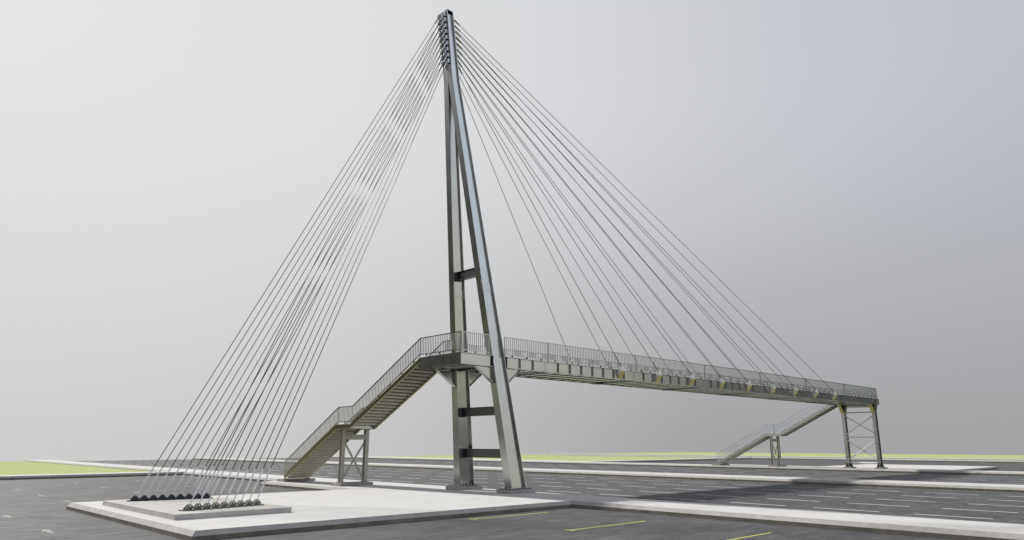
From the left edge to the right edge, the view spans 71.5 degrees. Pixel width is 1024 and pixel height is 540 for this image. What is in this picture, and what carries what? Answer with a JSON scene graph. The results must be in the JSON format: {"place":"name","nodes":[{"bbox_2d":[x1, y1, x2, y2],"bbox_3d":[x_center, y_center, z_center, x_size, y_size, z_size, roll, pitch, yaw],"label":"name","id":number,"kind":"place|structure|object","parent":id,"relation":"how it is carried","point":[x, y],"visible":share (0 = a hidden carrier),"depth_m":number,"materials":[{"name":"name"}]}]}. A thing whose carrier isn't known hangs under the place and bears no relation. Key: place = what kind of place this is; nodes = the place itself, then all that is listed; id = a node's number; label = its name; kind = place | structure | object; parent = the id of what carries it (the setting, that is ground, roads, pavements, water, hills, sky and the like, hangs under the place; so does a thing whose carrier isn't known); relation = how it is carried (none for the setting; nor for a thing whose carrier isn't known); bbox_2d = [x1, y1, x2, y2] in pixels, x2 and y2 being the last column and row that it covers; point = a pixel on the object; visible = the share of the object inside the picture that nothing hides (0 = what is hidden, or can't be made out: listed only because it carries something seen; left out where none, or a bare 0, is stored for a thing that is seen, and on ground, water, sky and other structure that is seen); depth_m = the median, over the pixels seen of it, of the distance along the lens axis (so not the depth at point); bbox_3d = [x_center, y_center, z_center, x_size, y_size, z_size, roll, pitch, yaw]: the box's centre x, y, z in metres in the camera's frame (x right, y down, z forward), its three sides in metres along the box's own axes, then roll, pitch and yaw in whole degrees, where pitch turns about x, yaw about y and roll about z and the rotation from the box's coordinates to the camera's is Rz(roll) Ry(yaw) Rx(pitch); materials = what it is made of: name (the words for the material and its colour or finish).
{"place":"outdoors","nodes":[
{"label":"outdoors","id":0,"kind":"place"},
{"bbox_2d":[0,461,152,474],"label":"lawn","id":1,"kind":"structure","parent":0,"point":[18,468],"depth_m":78.25,"materials":[{"name":"plant"}]},
{"bbox_2d":[66,487,571,539],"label":"plaza","id":2,"kind":"structure","parent":0,"point":[326,509],"depth_m":28.31,"materials":[{"name":"concrete"}]},
{"bbox_2d":[102,497,291,519],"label":"anchor block","id":3,"kind":"structure","parent":2,"relation":"on","point":[167,509],"depth_m":26.72,"materials":[{"name":"concrete"}]},
{"bbox_2d":[127,493,212,501],"bbox_3d":[-14.793,9.840,30.850,3.368,0.231,0.340,9,-16,-32],"label":"anchor rail","id":4,"kind":"object","parent":3,"relation":"on","point":[169,497],"visible":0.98,"depth_m":30.72,"materials":[{"name":"metal"}]},
{"bbox_2d":[178,499,263,510],"bbox_3d":[-10.909,8.874,26.905,0.340,0.231,3.368,-10,-17,34],"label":"anchor rail","id":5,"kind":"object","parent":3,"relation":"on","point":[217,505],"visible":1,"depth_m":26.74,"materials":[{"name":"black metal"}]},
{"bbox_2d":[260,481,382,490],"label":"pavement","id":6,"kind":"structure","parent":0,"point":[311,485],"depth_m":45.80,"materials":[{"name":"concrete"}]},
{"bbox_2d":[277,478,314,481],"bbox_3d":[-15.149,14.745,49.955,2.360,0.206,1.080,13,-19,-42],"label":"concrete footing","id":7,"kind":"object","parent":6,"relation":"on","point":[295,479],"visible":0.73,"depth_m":49.46,"materials":[{"name":"grey concrete"}]},
{"bbox_2d":[284,331,460,478],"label":"staircase","id":8,"kind":"structure","parent":7,"relation":"on","point":[398,392],"depth_m":43.71,"materials":[{"name":"metal"}]},
{"bbox_2d":[331,481,372,486],"bbox_3d":[-10.058,13.479,44.800,2.360,0.215,1.090,13,-19,-42],"label":"concrete footing","id":9,"kind":"object","parent":6,"relation":"on","point":[358,483],"visible":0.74,"depth_m":44.38,"materials":[{"name":"grey concrete"}]},
{"bbox_2d":[336,429,369,482],"bbox_3d":[-10.051,11.796,45.226,2.150,3.257,0.400,13,-19,-42],"label":"stair trestle","id":10,"kind":"object","parent":9,"relation":"on","point":[344,436],"visible":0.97,"depth_m":45.14,"materials":[{"name":"grey metal"}]},
{"bbox_2d":[0,458,1023,539],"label":"road","id":11,"kind":"structure","parent":0,"point":[28,510],"depth_m":37.24,"materials":[{"name":"grey asphalt"}]},
{"bbox_2d":[0,471,183,479],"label":"lawn kerb","id":12,"kind":"structure","parent":11,"relation":"on","point":[73,475],"depth_m":61.37,"materials":[{"name":"concrete"}]},
{"bbox_2d":[3,461,742,532],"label":"direction arrows","id":13,"kind":"object","parent":11,"relation":"on","point":[49,531],"visible":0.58,"depth_m":28.86,"materials":[{"name":"white paint"}]},
{"bbox_2d":[360,456,598,461],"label":"lawn kerb","id":14,"kind":"structure","parent":11,"relation":"on","point":[492,459],"depth_m":119.87,"materials":[{"name":"concrete"}]},
{"bbox_2d":[102,458,1023,518],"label":"lane markings","id":15,"kind":"object","parent":11,"relation":"on","point":[709,486],"visible":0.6,"depth_m":46.39,"materials":[{"name":"white paint"}]},
{"bbox_2d":[129,459,1020,539],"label":"parking lines","id":16,"kind":"object","parent":11,"relation":"on","point":[545,512],"visible":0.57,"depth_m":26.29,"materials":[{"name":"yellow paint"}]},
{"bbox_2d":[194,458,1023,492],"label":"median strip","id":17,"kind":"object","parent":11,"relation":"on","point":[924,485],"visible":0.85,"depth_m":55.69,"materials":[{"name":"concrete"}]},
{"bbox_2d":[218,458,1008,492],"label":"edge lines","id":18,"kind":"object","parent":11,"relation":"on","point":[712,480],"visible":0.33,"depth_m":61.65,"materials":[{"name":"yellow paint"}]},
{"bbox_2d":[599,457,751,462],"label":"lawn kerb","id":19,"kind":"structure","parent":11,"relation":"on","point":[664,460],"depth_m":119.87,"materials":[{"name":"concrete"}]},
{"bbox_2d":[0,0,1023,460],"label":"sky","id":20,"kind":"structure","parent":0,"point":[851,171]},
{"bbox_2d":[25,460,1023,539],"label":"pavement","id":21,"kind":"structure","parent":0,"point":[936,528],"depth_m":27.07,"materials":[{"name":"concrete"}]},
{"bbox_2d":[446,485,481,489],"bbox_3d":[-2.770,12.570,41.094,1.870,0.219,1.092,13,-19,-42],"label":"concrete footing","id":22,"kind":"object","parent":21,"relation":"on","point":[463,487],"visible":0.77,"depth_m":40.57,"materials":[{"name":"grey concrete"}]},
{"bbox_2d":[496,488,534,493],"bbox_3d":[0.216,11.828,38.061,1.870,0.219,1.092,13,-19,-42],"label":"concrete footing","id":23,"kind":"object","parent":21,"relation":"on","point":[516,491],"visible":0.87,"depth_m":37.56,"materials":[{"name":"grey concrete"}]},
{"bbox_2d":[436,9,531,489],"bbox_3d":[-2.535,-1.796,41.763,5.082,28.005,5.157,13,-19,-42],"label":"cable stay pylon","id":24,"kind":"object","parent":23,"relation":"on","point":[499,376],"visible":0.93,"depth_m":41.27,"materials":[{"name":"metal"}]},
{"bbox_2d":[136,17,438,495],"bbox_3d":[-10.216,-2.931,36.820,13.522,27.566,0.110,8,-16,-31],"label":"stay cable","id":25,"kind":"object","parent":24,"relation":"attached to","point":[143,483],"visible":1,"depth_m":34.82,"materials":[{"name":"metal"}]},
{"bbox_2d":[145,24,438,494],"bbox_3d":[-10.051,-2.722,36.886,13.216,27.191,0.110,8,-16,-31],"label":"stay cable","id":26,"kind":"object","parent":24,"relation":"attached to","point":[152,483],"visible":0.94,"depth_m":34.89,"materials":[{"name":"metal"}]},
{"bbox_2d":[154,29,439,494],"bbox_3d":[-9.893,-2.511,36.962,12.910,26.815,0.110,8,-16,-31],"label":"stay cable","id":27,"kind":"object","parent":24,"relation":"attached to","point":[162,481],"visible":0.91,"depth_m":34.91,"materials":[{"name":"metal"}]},
{"bbox_2d":[163,34,439,494],"bbox_3d":[-9.720,-2.304,37.016,12.603,26.440,0.110,8,-16,-31],"label":"stay cable","id":28,"kind":"object","parent":24,"relation":"attached to","point":[172,479],"visible":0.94,"depth_m":34.90,"materials":[{"name":"metal"}]},
{"bbox_2d":[172,41,440,493],"bbox_3d":[-9.555,-2.095,37.082,12.296,26.065,0.110,8,-16,-31],"label":"stay cable","id":29,"kind":"object","parent":24,"relation":"attached to","point":[180,480],"visible":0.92,"depth_m":35.00,"materials":[{"name":"metal"}]},
{"bbox_2d":[181,46,440,493],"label":"stay cable","id":30,"kind":"object","parent":24,"relation":"attached to","point":[189,479],"visible":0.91,"depth_m":34.98,"materials":[{"name":"metal"}]},
{"bbox_2d":[189,52,441,493],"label":"stay cable","id":31,"kind":"object","parent":24,"relation":"attached to","point":[198,478],"visible":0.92,"depth_m":35.33,"materials":[{"name":"metal"}]},
{"bbox_2d":[190,14,443,503],"bbox_3d":[-7.944,-3.496,34.512,0.110,27.566,13.522,-9,-16,33],"label":"stay cable","id":32,"kind":"object","parent":24,"relation":"attached to","point":[197,489],"visible":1,"depth_m":31.09,"materials":[{"name":"metal"}]},
{"bbox_2d":[198,58,441,492],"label":"stay cable","id":33,"kind":"object","parent":24,"relation":"attached to","point":[204,482],"visible":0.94,"depth_m":35.47,"materials":[{"name":"metal"}]},
{"bbox_2d":[198,20,443,503],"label":"stay cable","id":34,"kind":"object","parent":24,"relation":"attached to","point":[206,488],"visible":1,"depth_m":31.27,"materials":[{"name":"metal"}]},
{"bbox_2d":[207,64,441,492],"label":"stay cable","id":35,"kind":"object","parent":24,"relation":"attached to","point":[215,477],"visible":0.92,"depth_m":35.67,"materials":[{"name":"metal"}]},
{"bbox_2d":[207,26,444,502],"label":"stay cable","id":36,"kind":"object","parent":24,"relation":"attached to","point":[215,487],"visible":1,"depth_m":31.48,"materials":[{"name":"metal"}]},
{"bbox_2d":[216,31,444,501],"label":"stay cable","id":37,"kind":"object","parent":24,"relation":"attached to","point":[224,485],"visible":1,"depth_m":31.81,"materials":[{"name":"metal"}]},
{"bbox_2d":[224,38,445,501],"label":"stay cable","id":38,"kind":"object","parent":24,"relation":"attached to","point":[232,485],"visible":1,"depth_m":31.94,"materials":[{"name":"metal"}]},
{"bbox_2d":[233,43,445,500],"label":"stay cable","id":39,"kind":"object","parent":24,"relation":"attached to","point":[239,487],"visible":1,"depth_m":32.28,"materials":[{"name":"metal"}]},
{"bbox_2d":[241,49,446,499],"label":"stay cable","id":40,"kind":"object","parent":24,"relation":"attached to","point":[248,484],"visible":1,"depth_m":32.52,"materials":[{"name":"metal"}]},
{"bbox_2d":[249,55,446,499],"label":"stay cable","id":41,"kind":"object","parent":24,"relation":"attached to","point":[256,483],"visible":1,"depth_m":32.69,"materials":[{"name":"metal"}]},
{"bbox_2d":[257,61,447,498],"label":"stay cable","id":42,"kind":"object","parent":24,"relation":"attached to","point":[263,484],"visible":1,"depth_m":32.92,"materials":[{"name":"metal"}]},
{"bbox_2d":[461,89,571,361],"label":"stay cable","id":43,"kind":"object","parent":24,"relation":"attached to","point":[513,218],"visible":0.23,"depth_m":46.18,"materials":[{"name":"grey metal"}]},
{"bbox_2d":[459,76,608,367],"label":"stay cable","id":44,"kind":"object","parent":24,"relation":"attached to","point":[530,214],"visible":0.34,"depth_m":47.29,"materials":[{"name":"grey metal"}]},
{"bbox_2d":[458,67,621,366],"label":"stay cable","id":45,"kind":"object","parent":24,"relation":"attached to","point":[538,214],"visible":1,"depth_m":44.79,"materials":[{"name":"grey metal"}]},
{"bbox_2d":[464,77,642,371],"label":"stay cable","id":46,"kind":"object","parent":24,"relation":"attached to","point":[548,216],"visible":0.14,"depth_m":48.53,"materials":[{"name":"grey metal"}]},
{"bbox_2d":[458,61,658,371],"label":"stay cable","id":47,"kind":"object","parent":24,"relation":"attached to","point":[555,211],"visible":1,"depth_m":45.97,"materials":[{"name":"grey metal"}]},
{"bbox_2d":[464,70,672,374],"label":"stay cable","id":48,"kind":"object","parent":24,"relation":"attached to","point":[561,212],"visible":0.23,"depth_m":49.41,"materials":[{"name":"grey metal"}]},
{"bbox_2d":[457,55,691,374],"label":"stay cable","id":49,"kind":"object","parent":24,"relation":"attached to","point":[569,208],"visible":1,"depth_m":47.06,"materials":[{"name":"grey metal"}]},
{"bbox_2d":[463,62,693,369],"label":"stay cable","id":50,"kind":"object","parent":24,"relation":"attached to","point":[565,198],"visible":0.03,"depth_m":49.44,"materials":[{"name":"grey metal"}]},
{"bbox_2d":[457,48,714,367],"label":"stay cable","id":51,"kind":"object","parent":24,"relation":"attached to","point":[583,205],"visible":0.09,"depth_m":51.09,"materials":[{"name":"grey metal"}]},
{"bbox_2d":[457,49,721,378],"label":"stay cable","id":52,"kind":"object","parent":24,"relation":"attached to","point":[459,52],"visible":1,"depth_m":47.96,"materials":[{"name":"grey metal"}]},
{"bbox_2d":[458,44,735,368],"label":"stay cable","id":53,"kind":"object","parent":24,"relation":"attached to","point":[592,201],"visible":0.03,"depth_m":53.78,"materials":[{"name":"grey metal"}]},
{"bbox_2d":[456,43,748,381],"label":"stay cable","id":54,"kind":"object","parent":24,"relation":"attached to","point":[593,202],"visible":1,"depth_m":48.92,"materials":[{"name":"grey metal"}]},
{"bbox_2d":[456,36,764,380],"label":"stay cable","id":55,"kind":"object","parent":24,"relation":"attached to","point":[609,207],"visible":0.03,"depth_m":53.89,"materials":[{"name":"grey metal"}]},
{"bbox_2d":[455,37,772,384],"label":"stay cable","id":56,"kind":"object","parent":24,"relation":"attached to","point":[457,39],"visible":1,"depth_m":49.75,"materials":[{"name":"grey metal"}]},
{"bbox_2d":[457,32,789,388],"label":"stay cable","id":57,"kind":"object","parent":24,"relation":"attached to","point":[615,201],"visible":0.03,"depth_m":54.47,"materials":[{"name":"grey metal"}]},
{"bbox_2d":[455,32,795,387],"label":"stay cable","id":58,"kind":"object","parent":24,"relation":"attached to","point":[612,196],"visible":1,"depth_m":50.40,"materials":[{"name":"grey metal"}]},
{"bbox_2d":[454,25,815,389],"bbox_3d":[12.333,-1.948,54.840,42.429,20.187,0.110,12,-18,-40],"label":"stay cable","id":59,"kind":"object","parent":24,"relation":"attached to","point":[455,26],"visible":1,"depth_m":50.64,"materials":[{"name":"grey metal"}]},
{"bbox_2d":[454,19,833,391],"bbox_3d":[13.819,-1.792,56.265,46.649,20.563,0.110,12,-18,-40],"label":"stay cable","id":60,"kind":"object","parent":24,"relation":"attached to","point":[455,21],"visible":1,"depth_m":52.37,"materials":[{"name":"grey metal"}]},
{"bbox_2d":[418,331,878,405],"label":"footbridge deck","id":61,"kind":"structure","parent":24,"relation":"on","point":[684,381],"depth_m":49.70,"materials":[{"name":"metal"}]},
{"bbox_2d":[378,455,702,460],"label":"lawn","id":62,"kind":"structure","parent":0,"point":[565,458],"depth_m":148.02,"materials":[{"name":"plant"}]},
{"bbox_2d":[331,456,1023,475],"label":"pavement","id":63,"kind":"structure","parent":0,"point":[976,472],"depth_m":83.06,"materials":[{"name":"concrete"}]},
{"bbox_2d":[768,464,786,466],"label":"concrete footing","id":64,"kind":"object","parent":63,"relation":"on","point":[776,465],"visible":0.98,"depth_m":82.02,"materials":[{"name":"grey concrete"}]},
{"bbox_2d":[769,436,782,464],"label":"stair trestle","id":65,"kind":"object","parent":64,"relation":"on","point":[772,440],"visible":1,"depth_m":83.08,"materials":[{"name":"metal"}]},
{"bbox_2d":[521,454,1023,462],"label":"footpath","id":66,"kind":"structure","parent":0,"point":[939,460],"depth_m":128.46,"materials":[{"name":"concrete"}]},
{"bbox_2d":[730,464,816,466],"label":"pavement","id":67,"kind":"structure","parent":0,"point":[767,465],"depth_m":86.35,"materials":[{"name":"concrete"}]},
{"bbox_2d":[546,453,1023,460],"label":"footpath","id":68,"kind":"structure","parent":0,"point":[805,456],"depth_m":146.95,"materials":[{"name":"concrete"}]},
{"bbox_2d":[583,452,1023,458],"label":"lawn","id":69,"kind":"structure","parent":0,"point":[875,455],"depth_m":173.86,"materials":[{"name":"plant"}]},
{"bbox_2d":[817,464,998,470],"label":"plaza","id":70,"kind":"structure","parent":0,"point":[941,467],"depth_m":81.30,"materials":[{"name":"concrete"}]},
{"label":"concrete footing","id":71,"kind":"object","parent":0,"visible":0},
{"bbox_2d":[717,388,870,463],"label":"staircase","id":72,"kind":"structure","parent":71,"relation":"on","point":[805,421],"depth_m":82.72,"materials":[{"name":"metal"}]},
{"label":"concrete footing","id":73,"kind":"object","parent":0,"visible":0},
{"bbox_2d":[838,404,884,467],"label":"bridge pier","id":74,"kind":"structure","parent":73,"relation":"on","point":[844,417],"depth_m":76.36,"materials":[{"name":"metal"}]}
]}

